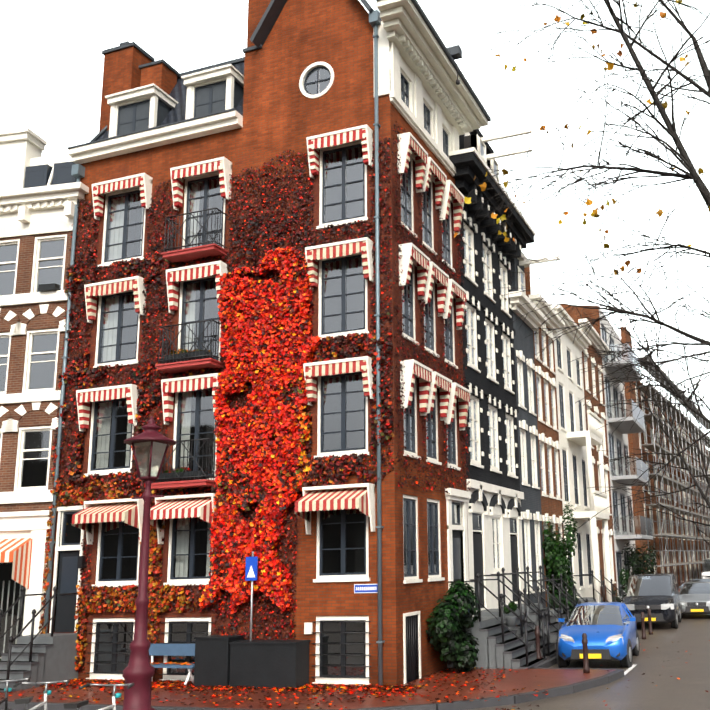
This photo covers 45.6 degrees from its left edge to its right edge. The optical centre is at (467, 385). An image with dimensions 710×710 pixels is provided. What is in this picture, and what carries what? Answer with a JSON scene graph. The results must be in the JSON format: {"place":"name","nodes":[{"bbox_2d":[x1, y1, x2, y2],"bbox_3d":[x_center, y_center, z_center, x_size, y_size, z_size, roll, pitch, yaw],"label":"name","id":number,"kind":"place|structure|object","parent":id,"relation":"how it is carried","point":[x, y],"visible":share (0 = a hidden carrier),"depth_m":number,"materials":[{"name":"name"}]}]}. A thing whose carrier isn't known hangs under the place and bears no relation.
{"place":"outdoors","nodes":[
{"label":"outdoors","id":0,"kind":"place"},
{"bbox_2d":[0,588,680,709],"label":"pavement","id":1,"kind":"structure","parent":0,"point":[556,682],"depth_m":16.66,"materials":[{"name":"red brick"}]},
{"bbox_2d":[0,678,133,709],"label":"bicycles","id":2,"kind":"object","parent":1,"relation":"on","point":[77,705],"visible":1,"depth_m":9.41,"materials":[{"name":"metal"}]},
{"bbox_2d":[0,565,622,692],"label":"entrance stairs","id":3,"kind":"structure","parent":1,"relation":"on","point":[47,657],"depth_m":20.03,"materials":[{"name":"grey stone"}]},
{"bbox_2d":[0,349,660,672],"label":"green plants","id":4,"kind":"object","parent":1,"relation":"on","point":[454,613],"visible":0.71,"depth_m":19.94,"materials":[{"name":"green plant"}]},
{"bbox_2d":[122,416,652,709],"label":"furniture","id":5,"kind":"object","parent":1,"relation":"on","point":[229,660],"visible":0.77,"depth_m":17.75,"materials":[{"name":"metal"}]},
{"bbox_2d":[0,0,709,450],"label":"sky","id":6,"kind":"structure","parent":0,"point":[52,58],"materials":[{"name":"white"}]},
{"bbox_2d":[468,614,709,709],"bbox_3d":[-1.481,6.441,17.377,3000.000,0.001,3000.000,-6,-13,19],"label":"road","id":7,"kind":"structure","parent":0,"point":[689,688],"depth_m":18.38,"materials":[{"name":"grey asphalt"}]},
{"bbox_2d":[0,128,88,657],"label":"building","id":8,"kind":"structure","parent":7,"relation":"on","point":[40,195],"depth_m":22.48,"materials":[{"name":"paint"}]},
{"bbox_2d":[43,0,490,685],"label":"corner building","id":9,"kind":"structure","parent":7,"relation":"on","point":[335,88],"depth_m":20.77,"materials":[{"name":"brick"}]},
{"bbox_2d":[39,121,469,672],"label":"ivy leaves","id":10,"kind":"object","parent":9,"relation":"attached to","point":[256,464],"visible":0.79,"depth_m":19.73,"materials":[{"name":"red plant"}]},
{"bbox_2d":[159,350,516,626],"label":"planter boxes","id":11,"kind":"object","parent":9,"relation":"on","point":[510,621],"visible":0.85,"depth_m":20.08,"materials":[{"name":"red ceramic"}]},
{"bbox_2d":[0,640,709,709],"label":"fallen leaves","id":12,"kind":"object","parent":7,"relation":"on","point":[318,687],"visible":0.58,"depth_m":17.35,"materials":[{"name":"red plant"}]},
{"bbox_2d":[449,128,709,611],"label":"row houses","id":13,"kind":"structure","parent":7,"relation":"on","point":[537,441],"depth_m":30.55,"materials":[{"name":"white paint"}]},
{"bbox_2d":[454,0,709,547],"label":"tree","id":14,"kind":"object","parent":7,"relation":"on","point":[684,159],"depth_m":7.21,"materials":[{"name":"black plant"}]},
{"bbox_2d":[556,602,639,667],"bbox_3d":[3.505,6.546,21.995,2.003,1.494,4.147,-6,-13,19],"label":"car","id":15,"kind":"object","parent":7,"relation":"on","point":[609,629],"visible":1,"depth_m":20.66,"materials":[{"name":"blue paint"}]},
{"bbox_2d":[621,573,680,628],"bbox_3d":[7.338,8.510,32.921,2.222,1.989,5.007,-6,-13,19],"label":"black van","id":16,"kind":"object","parent":7,"relation":"on","point":[657,594],"visible":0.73,"depth_m":31.44,"materials":[{"name":"black paint"}]},
{"bbox_2d":[633,334,709,589],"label":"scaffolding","id":17,"kind":"object","parent":7,"relation":"on","point":[665,479],"visible":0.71,"depth_m":64.42,"materials":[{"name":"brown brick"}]},
{"bbox_2d":[679,582,709,617],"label":"silver car","id":18,"kind":"object","parent":7,"relation":"on","point":[694,597],"visible":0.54,"depth_m":35.52,"materials":[{"name":"grey paint"}]},
{"bbox_2d":[701,558,709,578],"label":"white van","id":19,"kind":"object","parent":7,"relation":"on","point":[705,573],"visible":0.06,"depth_m":70.47,"materials":[{"name":"white paint"}]},
{"bbox_2d":[679,578,709,587],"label":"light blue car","id":20,"kind":"object","parent":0,"point":[699,580],"visible":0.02,"depth_m":42.09,"materials":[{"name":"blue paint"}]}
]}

